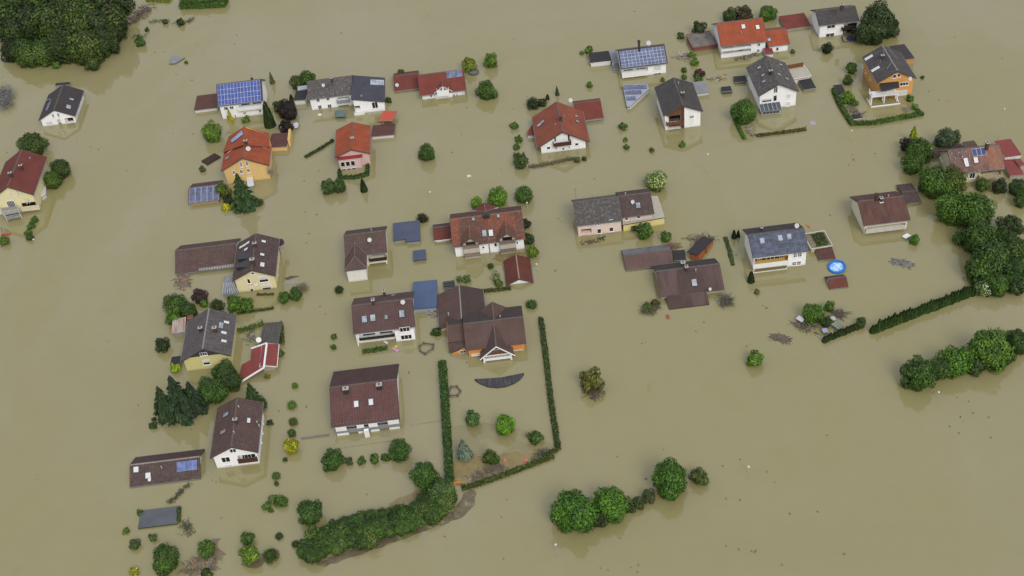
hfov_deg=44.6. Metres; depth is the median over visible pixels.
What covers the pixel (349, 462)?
shrub
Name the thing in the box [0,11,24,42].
broadleaf tree
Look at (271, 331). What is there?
timber roof
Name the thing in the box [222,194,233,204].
shrub
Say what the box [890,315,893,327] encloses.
thuja
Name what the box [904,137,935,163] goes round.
broadleaf tree
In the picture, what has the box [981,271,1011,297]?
broadleaf tree
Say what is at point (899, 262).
debris heap
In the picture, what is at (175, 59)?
sunken roof
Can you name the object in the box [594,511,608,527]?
broadleaf tree
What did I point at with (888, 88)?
balcony frame
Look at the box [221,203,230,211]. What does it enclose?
shrub
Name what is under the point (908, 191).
brown roofed wing
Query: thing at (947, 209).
broadleaf tree
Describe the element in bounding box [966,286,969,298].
thuja
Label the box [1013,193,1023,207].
broadleaf tree
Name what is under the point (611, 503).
broadleaf tree
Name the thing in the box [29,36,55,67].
broadleaf tree
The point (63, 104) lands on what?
white house
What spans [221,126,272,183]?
yellow house
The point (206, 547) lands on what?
broadleaf tree
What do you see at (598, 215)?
pink house
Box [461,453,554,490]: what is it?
hedge
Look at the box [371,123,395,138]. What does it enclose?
garage
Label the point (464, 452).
conifer
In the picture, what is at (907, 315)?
thuja
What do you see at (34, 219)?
shrub
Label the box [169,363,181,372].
shrub
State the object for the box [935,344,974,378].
broadleaf tree
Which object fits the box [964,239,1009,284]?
broadleaf tree
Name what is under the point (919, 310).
thuja
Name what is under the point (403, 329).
window
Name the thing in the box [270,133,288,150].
garage
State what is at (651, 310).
dead bush
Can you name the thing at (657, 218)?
terrace block
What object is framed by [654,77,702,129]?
white house
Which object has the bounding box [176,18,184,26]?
shrub
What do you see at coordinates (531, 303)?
shrub
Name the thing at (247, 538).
broadleaf tree
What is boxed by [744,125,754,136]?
debris heap
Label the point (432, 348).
drowned rail
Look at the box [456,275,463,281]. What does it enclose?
broadleaf tree
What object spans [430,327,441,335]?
shrub
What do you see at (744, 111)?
broadleaf tree
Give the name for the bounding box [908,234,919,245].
broadleaf tree
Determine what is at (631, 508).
shrub
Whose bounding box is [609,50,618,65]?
connecting roof
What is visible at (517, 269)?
red hut
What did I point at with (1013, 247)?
broadleaf tree
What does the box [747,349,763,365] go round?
broadleaf tree
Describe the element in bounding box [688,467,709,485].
broadleaf tree
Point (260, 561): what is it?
mud bank
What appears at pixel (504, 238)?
balcony door
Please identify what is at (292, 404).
shrub
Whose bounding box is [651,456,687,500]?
broadleaf tree
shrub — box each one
[0,235,9,246]
[23,228,31,235]
[25,233,34,240]
[26,221,35,229]
[30,215,38,222]
[52,61,61,69]
[122,527,130,534]
[128,567,138,575]
[134,35,145,46]
[136,509,143,515]
[148,534,157,541]
[149,421,157,429]
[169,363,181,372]
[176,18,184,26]
[199,165,205,171]
[199,299,207,307]
[200,568,213,575]
[209,298,224,311]
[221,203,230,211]
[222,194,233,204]
[241,115,249,122]
[255,197,263,206]
[261,501,270,510]
[262,548,279,564]
[266,419,273,425]
[268,494,276,503]
[271,472,280,480]
[274,494,288,508]
[275,531,283,540]
[279,348,284,356]
[287,400,296,409]
[287,428,295,437]
[288,417,297,425]
[291,540,298,547]
[334,285,343,294]
[345,457,352,465]
[357,455,365,465]
[370,453,378,464]
[381,453,388,461]
[385,97,391,102]
[417,213,429,222]
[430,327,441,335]
[487,263,494,268]
[494,279,502,286]
[509,121,518,129]
[513,142,519,149]
[514,134,522,143]
[525,299,536,309]
[526,96,540,110]
[538,98,546,106]
[573,156,579,162]
[584,45,592,53]
[586,81,592,87]
[618,122,627,130]
[626,502,636,512]
[642,301,651,308]
[650,299,659,305]
[677,32,684,38]
[687,52,695,58]
[690,58,698,65]
[693,68,704,76]
[694,74,702,81]
[851,98,858,105]
[906,94,913,101]
[911,103,918,109]
[974,279,992,296]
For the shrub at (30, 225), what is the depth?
303.02 m
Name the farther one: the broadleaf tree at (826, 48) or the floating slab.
the broadleaf tree at (826, 48)
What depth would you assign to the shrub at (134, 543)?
224.39 m
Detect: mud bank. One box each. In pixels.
[185,538,225,575]
[242,549,279,568]
[316,489,475,565]
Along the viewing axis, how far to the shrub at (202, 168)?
314.93 m
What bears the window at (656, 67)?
in the white house at (649, 59)
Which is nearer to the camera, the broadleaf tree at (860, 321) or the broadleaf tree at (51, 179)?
the broadleaf tree at (860, 321)
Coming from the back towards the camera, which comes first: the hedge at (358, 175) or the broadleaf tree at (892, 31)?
the broadleaf tree at (892, 31)
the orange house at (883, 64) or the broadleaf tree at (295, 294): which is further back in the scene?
the orange house at (883, 64)
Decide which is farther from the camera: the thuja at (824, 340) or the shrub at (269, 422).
the thuja at (824, 340)
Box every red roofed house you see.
[418,69,465,99]
[532,98,589,152]
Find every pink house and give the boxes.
[334,122,370,169]
[571,193,622,235]
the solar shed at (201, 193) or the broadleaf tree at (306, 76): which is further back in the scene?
the broadleaf tree at (306, 76)
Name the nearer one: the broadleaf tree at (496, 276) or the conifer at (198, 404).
the conifer at (198, 404)
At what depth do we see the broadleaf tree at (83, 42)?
359.20 m
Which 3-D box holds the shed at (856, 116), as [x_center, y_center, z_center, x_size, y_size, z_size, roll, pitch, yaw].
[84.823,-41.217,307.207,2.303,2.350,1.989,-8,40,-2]
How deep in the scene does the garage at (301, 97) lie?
335.63 m
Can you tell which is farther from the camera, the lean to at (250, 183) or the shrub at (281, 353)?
the lean to at (250, 183)
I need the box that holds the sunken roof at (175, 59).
[169,55,184,63]
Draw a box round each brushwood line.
[166,483,192,502]
[528,156,572,167]
[581,236,605,245]
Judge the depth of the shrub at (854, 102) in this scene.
309.96 m
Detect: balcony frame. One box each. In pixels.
[0,203,22,221]
[866,81,899,107]
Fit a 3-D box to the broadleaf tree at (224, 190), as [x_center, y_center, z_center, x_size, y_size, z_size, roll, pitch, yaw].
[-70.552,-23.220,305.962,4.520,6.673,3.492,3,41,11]
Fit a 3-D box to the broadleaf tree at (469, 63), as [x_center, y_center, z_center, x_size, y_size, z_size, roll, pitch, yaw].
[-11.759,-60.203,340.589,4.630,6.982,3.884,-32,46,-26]
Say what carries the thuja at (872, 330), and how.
in the flood water
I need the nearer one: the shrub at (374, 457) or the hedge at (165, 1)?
the shrub at (374, 457)
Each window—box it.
[6,200,15,206]
[202,359,210,365]
[221,457,231,462]
[229,449,236,453]
[258,276,268,282]
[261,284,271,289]
[371,102,377,108]
[399,327,410,332]
[400,334,412,340]
[654,65,661,70]
[762,98,771,102]
[898,90,906,95]
[899,82,908,86]
[969,173,975,178]
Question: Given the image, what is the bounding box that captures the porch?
[763,48,773,56]
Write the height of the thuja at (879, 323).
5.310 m
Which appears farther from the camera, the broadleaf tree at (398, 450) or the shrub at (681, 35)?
the shrub at (681, 35)
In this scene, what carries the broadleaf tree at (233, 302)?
on the flood water
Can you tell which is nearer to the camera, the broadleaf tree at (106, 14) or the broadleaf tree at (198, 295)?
the broadleaf tree at (198, 295)
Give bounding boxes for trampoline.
[468,69,478,74]
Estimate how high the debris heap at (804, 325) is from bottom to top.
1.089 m
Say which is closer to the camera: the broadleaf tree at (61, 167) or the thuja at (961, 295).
the thuja at (961, 295)
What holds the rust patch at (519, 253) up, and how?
on the flood water
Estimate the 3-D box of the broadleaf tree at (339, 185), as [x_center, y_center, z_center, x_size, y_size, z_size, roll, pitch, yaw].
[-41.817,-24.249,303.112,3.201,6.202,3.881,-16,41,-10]
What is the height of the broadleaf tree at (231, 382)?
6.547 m
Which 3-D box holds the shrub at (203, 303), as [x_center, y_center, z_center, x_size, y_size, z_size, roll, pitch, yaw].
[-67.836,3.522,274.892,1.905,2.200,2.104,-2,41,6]
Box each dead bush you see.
[0,83,18,111]
[293,280,309,292]
[581,386,606,401]
[636,298,664,315]
[715,290,735,308]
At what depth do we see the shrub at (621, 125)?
311.74 m
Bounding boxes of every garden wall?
[287,129,291,146]
[301,434,329,438]
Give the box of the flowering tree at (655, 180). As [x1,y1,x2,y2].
[643,170,667,192]
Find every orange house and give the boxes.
[446,301,526,362]
[862,45,916,97]
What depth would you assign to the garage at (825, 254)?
268.05 m
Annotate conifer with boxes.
[153,386,171,425]
[165,375,193,426]
[185,381,208,418]
[227,107,233,122]
[230,173,259,214]
[245,382,267,408]
[269,71,274,83]
[455,439,473,462]
[907,126,917,140]
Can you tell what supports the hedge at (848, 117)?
on the flood water
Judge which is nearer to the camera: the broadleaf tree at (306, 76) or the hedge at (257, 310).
the hedge at (257, 310)
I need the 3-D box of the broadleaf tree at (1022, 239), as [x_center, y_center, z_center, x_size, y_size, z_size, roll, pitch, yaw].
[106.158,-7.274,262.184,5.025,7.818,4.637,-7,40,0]
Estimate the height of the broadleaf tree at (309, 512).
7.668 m
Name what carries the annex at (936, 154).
on the flood water
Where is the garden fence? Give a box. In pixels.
[338,439,402,448]
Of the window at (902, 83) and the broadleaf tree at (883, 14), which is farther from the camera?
the broadleaf tree at (883, 14)
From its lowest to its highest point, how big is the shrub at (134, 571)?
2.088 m
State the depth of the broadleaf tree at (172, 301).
271.28 m
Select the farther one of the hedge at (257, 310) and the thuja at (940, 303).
the hedge at (257, 310)
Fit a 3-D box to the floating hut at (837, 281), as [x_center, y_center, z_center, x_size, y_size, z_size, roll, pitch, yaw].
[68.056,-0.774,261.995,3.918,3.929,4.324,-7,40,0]
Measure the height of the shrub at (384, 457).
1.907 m
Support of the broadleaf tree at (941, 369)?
on the flood water
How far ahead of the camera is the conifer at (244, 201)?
298.93 m
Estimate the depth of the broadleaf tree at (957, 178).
278.85 m
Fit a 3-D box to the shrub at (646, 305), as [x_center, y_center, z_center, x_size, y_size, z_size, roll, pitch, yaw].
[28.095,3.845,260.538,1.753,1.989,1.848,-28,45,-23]
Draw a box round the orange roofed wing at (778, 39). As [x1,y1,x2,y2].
[765,27,789,51]
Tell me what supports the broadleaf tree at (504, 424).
on the shallow lawn
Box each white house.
[38,85,83,125]
[209,397,263,467]
[216,75,267,118]
[307,75,353,109]
[329,363,399,437]
[344,226,387,281]
[351,75,384,115]
[351,289,414,345]
[615,40,667,77]
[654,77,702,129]
[711,17,767,57]
[742,222,808,272]
[746,55,798,109]
[810,3,858,37]
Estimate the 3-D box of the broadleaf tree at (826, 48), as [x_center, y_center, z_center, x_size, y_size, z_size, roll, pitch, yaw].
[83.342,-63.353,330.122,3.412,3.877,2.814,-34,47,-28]
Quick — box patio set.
[902,233,910,238]
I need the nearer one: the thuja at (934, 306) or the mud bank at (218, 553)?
the mud bank at (218, 553)
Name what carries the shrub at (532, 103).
on the flood water
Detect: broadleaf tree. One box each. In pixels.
[0,0,31,20]
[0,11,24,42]
[0,37,16,62]
[9,38,39,68]
[10,0,43,41]
[15,131,49,154]
[22,0,49,7]
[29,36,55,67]
[30,0,69,39]
[39,0,67,6]
[43,25,74,64]
[43,170,63,189]
[49,159,70,179]
[61,0,98,32]
[65,23,109,66]
[83,54,101,71]
[86,0,128,40]
[92,27,120,56]
[106,0,135,16]
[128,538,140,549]
[152,542,179,575]
[155,337,169,352]
[162,292,186,313]
[164,307,180,324]
[179,300,197,318]
[191,288,208,303]
[196,376,228,404]
[197,538,215,559]
[200,119,222,142]
[211,358,237,380]
[214,182,232,197]
[219,370,242,391]
[227,295,242,312]
[238,544,259,564]
[240,297,253,311]
[240,531,255,545]
[272,99,282,112]
[278,98,297,120]
[278,120,293,132]
[278,291,289,304]
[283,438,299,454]
[288,286,302,301]
[289,75,302,89]
[296,498,322,525]
[300,70,315,85]
[320,178,334,194]
[321,447,344,471]
[333,177,345,193]
[388,438,412,463]
[408,459,439,492]
[418,142,434,160]
[427,475,455,499]
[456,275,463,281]
[461,56,477,71]
[463,274,470,282]
[465,410,480,426]
[470,196,481,208]
[474,79,498,100]
[482,449,500,464]
[483,52,497,67]
[486,186,507,207]
[490,270,499,281]
[495,414,515,435]
[513,152,528,169]
[514,185,533,203]
[523,218,531,228]
[524,232,534,244]
[525,430,543,445]
[527,244,538,257]
[548,488,599,533]
[579,366,604,392]
[593,485,631,523]
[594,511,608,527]
[632,496,643,509]
[635,222,653,239]
[641,488,655,504]
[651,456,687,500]
[660,230,671,241]
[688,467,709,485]
[691,21,707,33]
[722,6,736,21]
[729,98,756,125]
[734,5,753,19]
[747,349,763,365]
[759,5,777,20]
[801,303,825,323]
[820,316,832,327]
[821,42,833,53]
[823,300,834,312]
[840,90,854,103]
[842,74,853,84]
[845,62,857,73]
[851,19,884,45]
[856,317,865,328]
[860,0,895,38]
[884,15,899,39]
[899,137,913,150]
[899,354,936,391]
[900,154,924,174]
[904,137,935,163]
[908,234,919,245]
[917,164,954,198]
[929,356,952,380]
[932,127,956,147]
[934,189,971,225]
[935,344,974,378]
[943,163,967,192]
[951,129,961,143]
[952,229,966,244]
[954,192,997,229]
[962,216,999,252]
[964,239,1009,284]
[965,327,1016,374]
[967,355,987,376]
[975,177,990,192]
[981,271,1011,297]
[991,177,1006,193]
[992,232,1023,258]
[995,214,1023,238]
[1002,256,1023,282]
[1005,328,1023,354]
[1005,350,1016,363]
[1008,178,1023,195]
[1008,279,1023,295]
[1010,236,1023,259]
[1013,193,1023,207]
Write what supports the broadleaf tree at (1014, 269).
on the flood water
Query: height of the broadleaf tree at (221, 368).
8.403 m
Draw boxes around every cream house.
[0,149,49,214]
[232,233,279,291]
[850,191,910,233]
[938,141,1004,182]
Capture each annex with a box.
[41,185,46,199]
[931,143,962,157]
[994,139,1021,159]
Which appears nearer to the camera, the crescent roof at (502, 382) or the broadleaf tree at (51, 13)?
the crescent roof at (502, 382)
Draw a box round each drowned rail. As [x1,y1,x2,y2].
[419,342,433,354]
[448,385,460,396]
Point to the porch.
(769, 52)
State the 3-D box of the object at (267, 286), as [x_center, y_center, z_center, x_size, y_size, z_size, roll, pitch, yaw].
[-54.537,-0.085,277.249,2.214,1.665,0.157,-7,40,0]
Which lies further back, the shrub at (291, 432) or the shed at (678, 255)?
the shed at (678, 255)
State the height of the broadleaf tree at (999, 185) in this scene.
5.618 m
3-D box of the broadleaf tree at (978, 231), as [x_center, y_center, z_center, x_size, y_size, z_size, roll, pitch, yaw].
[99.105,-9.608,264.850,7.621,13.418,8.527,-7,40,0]
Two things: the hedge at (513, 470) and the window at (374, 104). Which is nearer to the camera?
the hedge at (513, 470)
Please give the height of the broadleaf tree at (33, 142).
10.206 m
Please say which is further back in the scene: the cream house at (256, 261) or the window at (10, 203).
the window at (10, 203)
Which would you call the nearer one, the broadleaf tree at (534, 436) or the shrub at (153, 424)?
the broadleaf tree at (534, 436)
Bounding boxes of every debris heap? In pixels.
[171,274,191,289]
[175,517,195,536]
[176,555,221,575]
[464,462,507,482]
[531,447,547,458]
[669,242,680,249]
[674,52,692,61]
[681,233,719,245]
[707,74,726,81]
[733,52,760,60]
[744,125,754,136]
[767,333,792,345]
[789,315,819,334]
[830,306,852,322]
[844,103,866,116]
[887,257,915,269]
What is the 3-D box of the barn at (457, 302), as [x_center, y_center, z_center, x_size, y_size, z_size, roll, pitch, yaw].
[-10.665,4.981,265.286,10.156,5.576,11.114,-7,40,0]
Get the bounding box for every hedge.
[145,0,171,2]
[176,507,181,522]
[178,0,228,9]
[237,306,273,314]
[237,319,263,333]
[256,292,273,295]
[280,321,284,344]
[295,491,457,564]
[304,139,333,157]
[337,163,369,179]
[362,345,387,354]
[437,360,454,481]
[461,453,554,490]
[483,285,510,292]
[538,316,560,449]
[542,446,558,456]
[723,236,734,265]
[734,121,746,139]
[756,126,806,136]
[831,87,923,125]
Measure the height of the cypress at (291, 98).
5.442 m
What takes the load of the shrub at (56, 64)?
on the flood water
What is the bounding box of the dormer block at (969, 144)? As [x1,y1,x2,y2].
[962,140,977,147]
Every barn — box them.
[437,285,484,330]
[621,244,673,270]
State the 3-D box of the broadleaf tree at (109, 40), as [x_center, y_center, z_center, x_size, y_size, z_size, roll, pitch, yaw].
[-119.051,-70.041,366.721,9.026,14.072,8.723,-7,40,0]
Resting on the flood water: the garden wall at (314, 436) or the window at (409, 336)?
the garden wall at (314, 436)
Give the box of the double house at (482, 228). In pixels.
[450,202,525,258]
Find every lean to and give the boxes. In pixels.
[246,177,253,188]
[527,124,534,137]
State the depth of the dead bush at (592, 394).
243.28 m
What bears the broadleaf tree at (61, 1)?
on the flood water
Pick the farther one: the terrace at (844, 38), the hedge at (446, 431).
the terrace at (844, 38)
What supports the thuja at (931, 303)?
in the flood water
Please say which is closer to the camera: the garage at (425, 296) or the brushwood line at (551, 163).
the garage at (425, 296)
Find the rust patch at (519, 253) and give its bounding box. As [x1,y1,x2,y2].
[492,251,524,259]
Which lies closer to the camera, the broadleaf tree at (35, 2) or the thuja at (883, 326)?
the thuja at (883, 326)
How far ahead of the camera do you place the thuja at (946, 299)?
252.19 m
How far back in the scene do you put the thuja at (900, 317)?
249.81 m
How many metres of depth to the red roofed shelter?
257.74 m
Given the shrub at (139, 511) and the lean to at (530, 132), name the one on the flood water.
the shrub at (139, 511)
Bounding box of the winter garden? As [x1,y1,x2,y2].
[758,101,781,114]
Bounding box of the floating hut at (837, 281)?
[825,274,847,289]
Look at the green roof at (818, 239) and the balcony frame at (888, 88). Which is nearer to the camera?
the green roof at (818, 239)
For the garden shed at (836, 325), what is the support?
in the flood water
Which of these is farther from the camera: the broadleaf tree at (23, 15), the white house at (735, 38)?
the broadleaf tree at (23, 15)
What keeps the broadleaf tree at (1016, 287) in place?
on the flood water
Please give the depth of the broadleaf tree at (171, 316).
269.80 m
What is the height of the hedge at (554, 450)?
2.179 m
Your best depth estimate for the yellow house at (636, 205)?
280.84 m
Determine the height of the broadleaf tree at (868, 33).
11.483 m
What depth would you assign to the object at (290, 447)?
237.97 m
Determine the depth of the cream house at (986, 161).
281.55 m
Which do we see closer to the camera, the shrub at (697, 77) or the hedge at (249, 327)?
the hedge at (249, 327)
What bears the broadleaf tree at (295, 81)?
on the flood water
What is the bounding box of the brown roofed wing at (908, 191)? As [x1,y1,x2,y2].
[896,183,921,204]
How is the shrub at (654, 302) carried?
on the flood water
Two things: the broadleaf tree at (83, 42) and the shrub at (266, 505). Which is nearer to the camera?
the shrub at (266, 505)
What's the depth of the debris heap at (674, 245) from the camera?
275.30 m
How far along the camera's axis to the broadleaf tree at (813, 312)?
251.68 m
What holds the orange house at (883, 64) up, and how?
on the flood water
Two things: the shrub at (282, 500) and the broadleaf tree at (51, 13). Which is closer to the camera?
the shrub at (282, 500)
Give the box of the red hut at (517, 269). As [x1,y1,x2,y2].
[503,255,533,285]
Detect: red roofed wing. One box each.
[393,70,418,91]
[572,98,603,120]
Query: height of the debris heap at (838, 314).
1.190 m
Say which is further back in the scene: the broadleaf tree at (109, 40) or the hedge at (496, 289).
the broadleaf tree at (109, 40)
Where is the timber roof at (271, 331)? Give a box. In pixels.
[259,322,282,345]
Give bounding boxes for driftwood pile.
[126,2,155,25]
[240,324,256,344]
[427,310,437,318]
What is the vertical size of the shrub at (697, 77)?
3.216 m
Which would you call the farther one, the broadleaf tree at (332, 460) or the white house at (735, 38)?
the white house at (735, 38)
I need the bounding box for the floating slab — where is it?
[201,153,220,164]
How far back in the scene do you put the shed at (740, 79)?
323.39 m
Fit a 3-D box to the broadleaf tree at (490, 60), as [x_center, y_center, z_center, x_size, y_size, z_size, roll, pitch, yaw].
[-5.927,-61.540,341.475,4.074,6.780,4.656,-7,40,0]
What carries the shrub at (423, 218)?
on the flood water
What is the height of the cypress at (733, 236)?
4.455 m
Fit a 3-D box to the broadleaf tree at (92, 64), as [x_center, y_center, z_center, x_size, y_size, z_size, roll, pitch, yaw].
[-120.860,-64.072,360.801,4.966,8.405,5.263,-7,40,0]
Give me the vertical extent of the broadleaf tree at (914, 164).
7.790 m
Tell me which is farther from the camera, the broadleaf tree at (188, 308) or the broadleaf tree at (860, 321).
the broadleaf tree at (188, 308)
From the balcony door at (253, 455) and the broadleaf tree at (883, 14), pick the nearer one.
the balcony door at (253, 455)
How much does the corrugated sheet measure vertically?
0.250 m
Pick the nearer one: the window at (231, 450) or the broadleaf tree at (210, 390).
the window at (231, 450)
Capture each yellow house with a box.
[180,308,236,370]
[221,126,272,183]
[615,188,653,225]
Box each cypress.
[262,100,276,128]
[289,94,294,104]
[360,178,367,192]
[731,229,736,238]
[747,271,754,283]
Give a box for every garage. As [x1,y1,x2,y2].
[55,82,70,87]
[130,449,204,487]
[175,238,240,274]
[194,93,217,112]
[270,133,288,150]
[293,90,307,104]
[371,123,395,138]
[393,220,419,243]
[413,280,436,312]
[433,222,450,241]
[588,51,610,66]
[622,84,648,108]
[692,81,708,95]
[779,13,810,30]
[798,78,815,91]
[815,247,835,260]
[889,44,914,64]
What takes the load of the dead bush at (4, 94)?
on the flood water
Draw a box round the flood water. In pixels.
[0,0,1023,575]
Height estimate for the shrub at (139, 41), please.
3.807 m
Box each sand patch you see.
[390,490,421,505]
[453,451,531,486]
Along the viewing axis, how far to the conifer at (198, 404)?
247.87 m
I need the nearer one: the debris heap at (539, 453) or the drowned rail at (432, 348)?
the debris heap at (539, 453)
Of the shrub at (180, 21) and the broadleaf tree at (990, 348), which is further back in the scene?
the shrub at (180, 21)
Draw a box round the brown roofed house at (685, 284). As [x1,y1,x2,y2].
[652,258,724,309]
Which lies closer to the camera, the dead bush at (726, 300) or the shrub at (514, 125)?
the dead bush at (726, 300)
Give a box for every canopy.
[1004,159,1023,178]
[1014,158,1023,169]
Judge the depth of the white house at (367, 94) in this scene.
329.30 m
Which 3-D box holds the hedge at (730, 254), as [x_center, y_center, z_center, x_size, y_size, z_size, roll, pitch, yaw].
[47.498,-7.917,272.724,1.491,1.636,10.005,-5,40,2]
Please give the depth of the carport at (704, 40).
338.80 m
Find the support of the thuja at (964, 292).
in the flood water
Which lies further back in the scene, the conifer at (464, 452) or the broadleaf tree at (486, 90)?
the broadleaf tree at (486, 90)
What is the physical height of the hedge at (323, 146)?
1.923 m
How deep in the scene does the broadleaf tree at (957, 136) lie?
293.70 m
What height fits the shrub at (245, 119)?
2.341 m
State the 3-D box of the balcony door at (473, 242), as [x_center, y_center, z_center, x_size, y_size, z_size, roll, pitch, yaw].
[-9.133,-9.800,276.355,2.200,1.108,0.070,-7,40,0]
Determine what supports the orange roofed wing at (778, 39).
on the flood water
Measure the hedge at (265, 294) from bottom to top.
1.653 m
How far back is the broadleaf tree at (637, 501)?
220.30 m
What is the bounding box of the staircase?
[613,63,618,72]
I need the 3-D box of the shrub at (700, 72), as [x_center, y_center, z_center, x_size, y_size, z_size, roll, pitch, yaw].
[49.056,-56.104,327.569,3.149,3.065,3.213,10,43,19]
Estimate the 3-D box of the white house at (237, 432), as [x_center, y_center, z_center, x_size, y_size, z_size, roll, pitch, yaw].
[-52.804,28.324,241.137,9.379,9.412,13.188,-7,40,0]
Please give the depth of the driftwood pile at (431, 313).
265.47 m
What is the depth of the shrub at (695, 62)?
331.55 m
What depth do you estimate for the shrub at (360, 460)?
234.89 m
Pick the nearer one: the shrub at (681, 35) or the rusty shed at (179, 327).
the rusty shed at (179, 327)
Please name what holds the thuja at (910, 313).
in the flood water
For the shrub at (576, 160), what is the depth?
302.94 m
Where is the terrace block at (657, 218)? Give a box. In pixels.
[622,196,664,230]
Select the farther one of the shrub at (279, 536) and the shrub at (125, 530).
the shrub at (125, 530)
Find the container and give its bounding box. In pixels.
[721,86,731,93]
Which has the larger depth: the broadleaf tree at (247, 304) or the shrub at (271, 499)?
the broadleaf tree at (247, 304)
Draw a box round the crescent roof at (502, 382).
[475,373,523,387]
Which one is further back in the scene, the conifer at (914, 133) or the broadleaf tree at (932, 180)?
the conifer at (914, 133)
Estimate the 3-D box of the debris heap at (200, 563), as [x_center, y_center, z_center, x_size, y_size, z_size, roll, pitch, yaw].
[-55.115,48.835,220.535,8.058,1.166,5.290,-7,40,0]
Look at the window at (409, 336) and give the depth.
259.70 m
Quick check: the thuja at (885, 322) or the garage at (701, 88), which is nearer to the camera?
the thuja at (885, 322)
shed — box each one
[170,356,180,365]
[171,317,186,337]
[188,180,222,205]
[413,249,425,261]
[443,280,455,289]
[672,250,685,261]
[687,236,713,259]
[733,75,746,83]
[796,316,804,323]
[821,328,828,333]
[831,321,843,330]
[833,84,845,93]
[851,114,862,119]
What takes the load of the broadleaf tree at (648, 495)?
on the flood water
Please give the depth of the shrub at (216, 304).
272.41 m
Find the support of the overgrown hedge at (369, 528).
on the mud bank at (346, 554)
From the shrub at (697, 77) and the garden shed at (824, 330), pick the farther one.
the shrub at (697, 77)
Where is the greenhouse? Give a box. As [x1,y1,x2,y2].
[222,276,237,296]
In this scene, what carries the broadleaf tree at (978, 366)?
on the flood water
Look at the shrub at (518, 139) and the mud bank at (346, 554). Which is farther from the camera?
the shrub at (518, 139)
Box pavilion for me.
[378,111,396,123]
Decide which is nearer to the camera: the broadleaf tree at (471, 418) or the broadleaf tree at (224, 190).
the broadleaf tree at (471, 418)
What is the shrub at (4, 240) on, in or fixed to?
on the flood water
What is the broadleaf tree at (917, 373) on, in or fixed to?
on the flood water
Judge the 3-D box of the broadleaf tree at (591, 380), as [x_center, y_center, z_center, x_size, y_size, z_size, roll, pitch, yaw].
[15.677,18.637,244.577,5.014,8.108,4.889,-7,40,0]
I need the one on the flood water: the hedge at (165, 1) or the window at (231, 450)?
the hedge at (165, 1)
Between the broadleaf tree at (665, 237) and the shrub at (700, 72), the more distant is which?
the shrub at (700, 72)
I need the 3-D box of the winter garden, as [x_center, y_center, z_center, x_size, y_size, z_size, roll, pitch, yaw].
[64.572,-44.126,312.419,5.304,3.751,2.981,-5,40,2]
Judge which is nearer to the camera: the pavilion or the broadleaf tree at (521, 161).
the broadleaf tree at (521, 161)
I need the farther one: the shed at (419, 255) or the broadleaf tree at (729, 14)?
the broadleaf tree at (729, 14)
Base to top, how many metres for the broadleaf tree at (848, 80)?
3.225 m
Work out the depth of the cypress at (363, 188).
301.25 m
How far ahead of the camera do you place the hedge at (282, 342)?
263.81 m
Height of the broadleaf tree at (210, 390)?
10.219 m
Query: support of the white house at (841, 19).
on the flood water
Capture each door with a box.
[242,454,254,457]
[466,241,475,245]
[502,237,511,240]
[668,115,679,126]
[689,118,693,126]
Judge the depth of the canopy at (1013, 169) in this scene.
283.26 m
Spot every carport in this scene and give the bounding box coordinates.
[138,506,180,528]
[297,85,306,90]
[686,31,716,51]
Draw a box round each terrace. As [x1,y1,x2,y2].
[787,62,810,83]
[841,35,857,42]
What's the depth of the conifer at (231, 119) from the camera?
331.31 m
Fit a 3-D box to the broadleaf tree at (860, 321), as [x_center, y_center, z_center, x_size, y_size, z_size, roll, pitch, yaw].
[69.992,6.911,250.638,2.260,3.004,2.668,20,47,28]
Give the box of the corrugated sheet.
[283,279,298,284]
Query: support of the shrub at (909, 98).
on the flood water
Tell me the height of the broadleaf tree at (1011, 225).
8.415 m
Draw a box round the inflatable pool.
[827,260,845,273]
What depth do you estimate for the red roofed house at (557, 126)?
307.58 m
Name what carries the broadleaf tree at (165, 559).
on the flood water
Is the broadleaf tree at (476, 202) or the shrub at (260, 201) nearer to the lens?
the broadleaf tree at (476, 202)
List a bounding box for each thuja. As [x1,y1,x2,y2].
[821,336,826,343]
[869,325,875,333]
[876,318,881,331]
[880,319,884,331]
[882,318,887,329]
[887,315,890,328]
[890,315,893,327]
[893,312,896,325]
[897,312,902,323]
[902,310,905,322]
[905,309,908,321]
[908,307,911,319]
[911,308,914,319]
[914,308,917,318]
[917,306,920,316]
[920,304,923,314]
[926,302,929,313]
[929,299,932,311]
[932,299,935,311]
[936,299,938,310]
[938,297,941,308]
[941,297,944,307]
[944,293,947,306]
[950,291,953,304]
[956,289,960,302]
[960,288,962,300]
[962,285,965,299]
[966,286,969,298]
[971,284,974,296]
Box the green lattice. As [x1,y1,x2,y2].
[335,110,345,116]
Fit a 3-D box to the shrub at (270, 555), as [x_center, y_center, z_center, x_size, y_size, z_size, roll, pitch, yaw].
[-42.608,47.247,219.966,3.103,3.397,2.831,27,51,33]
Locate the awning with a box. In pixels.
[279,239,284,253]
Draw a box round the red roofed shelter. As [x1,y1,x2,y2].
[238,342,278,383]
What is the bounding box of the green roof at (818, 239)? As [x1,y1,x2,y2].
[805,230,832,251]
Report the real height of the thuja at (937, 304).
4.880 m
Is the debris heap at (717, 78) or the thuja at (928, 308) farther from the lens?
the debris heap at (717, 78)
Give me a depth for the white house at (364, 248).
278.31 m
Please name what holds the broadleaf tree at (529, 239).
on the flood water
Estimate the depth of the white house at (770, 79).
312.47 m
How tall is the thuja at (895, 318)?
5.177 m
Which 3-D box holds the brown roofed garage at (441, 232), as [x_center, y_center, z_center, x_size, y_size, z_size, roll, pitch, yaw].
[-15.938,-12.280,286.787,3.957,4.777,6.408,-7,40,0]

